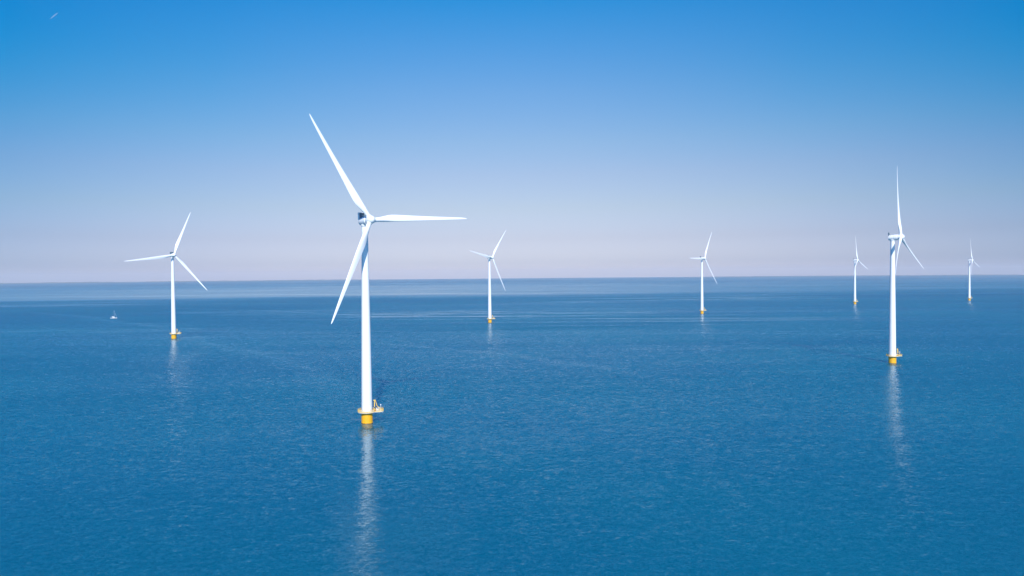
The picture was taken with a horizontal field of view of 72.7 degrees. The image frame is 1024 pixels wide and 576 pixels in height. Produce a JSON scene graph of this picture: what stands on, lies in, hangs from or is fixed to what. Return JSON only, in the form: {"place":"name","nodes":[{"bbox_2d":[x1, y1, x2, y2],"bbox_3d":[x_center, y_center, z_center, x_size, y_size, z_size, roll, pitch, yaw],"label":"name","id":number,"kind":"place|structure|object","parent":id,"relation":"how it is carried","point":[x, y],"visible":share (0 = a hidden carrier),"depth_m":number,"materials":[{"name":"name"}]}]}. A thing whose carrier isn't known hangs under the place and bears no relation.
{"place":"outdoors","nodes":[
{"label":"outdoors","id":0,"kind":"place"},
{"bbox_2d":[0,279,401,283],"bbox_3d":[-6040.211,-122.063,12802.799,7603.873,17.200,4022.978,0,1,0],"label":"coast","id":1,"kind":"structure","parent":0,"point":[180,281],"depth_m":12975.31},
{"bbox_2d":[0,275,1023,575],"bbox_3d":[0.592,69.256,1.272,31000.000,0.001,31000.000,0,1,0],"label":"water","id":2,"kind":"structure","parent":0,"point":[664,427],"depth_m":314.03,"materials":[{"name":"blue liquid"}]},
{"bbox_2d":[127,212,206,338],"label":"wind turbine","id":3,"kind":"object","parent":2,"relation":"in","point":[172,255],"visible":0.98,"depth_m":796.14,"materials":[{"name":"white metal"}]},
{"bbox_2d":[309,114,466,423],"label":"wind turbine","id":4,"kind":"object","parent":2,"relation":"in","point":[366,219],"visible":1,"depth_m":326.76,"materials":[{"name":"white metal"}]},
{"bbox_2d":[469,231,505,322],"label":"wind turbine","id":5,"kind":"object","parent":2,"relation":"in","point":[490,317],"visible":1,"depth_m":1021.10,"materials":[{"name":"white metal"}]},
{"bbox_2d":[692,233,716,313],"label":"wind turbine","id":6,"kind":"object","parent":2,"relation":"in","point":[702,310],"visible":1,"depth_m":1202.32,"materials":[{"name":"white metal"}]},
{"bbox_2d":[853,247,864,303],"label":"wind turbine","id":7,"kind":"object","parent":2,"relation":"in","point":[855,264],"visible":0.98,"depth_m":1512.69,"materials":[{"name":"white metal"}]},
{"bbox_2d":[886,173,923,362],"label":"wind turbine","id":8,"kind":"object","parent":2,"relation":"in","point":[892,355],"visible":0.99,"depth_m":527.05,"materials":[{"name":"white metal"}]},
{"bbox_2d":[968,240,977,300],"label":"wind turbine","id":9,"kind":"object","parent":2,"relation":"in","point":[969,290],"visible":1,"depth_m":1651.45,"materials":[{"name":"white metal"}]},
{"bbox_2d":[0,0,1023,282],"label":"sky","id":10,"kind":"structure","parent":0,"point":[604,138],"materials":[{"name":"blue"}]},
{"bbox_2d":[719,274,1016,276],"bbox_3d":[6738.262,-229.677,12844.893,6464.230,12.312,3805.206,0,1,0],"label":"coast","id":11,"kind":"structure","parent":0,"point":[844,275],"depth_m":13126.78}
]}

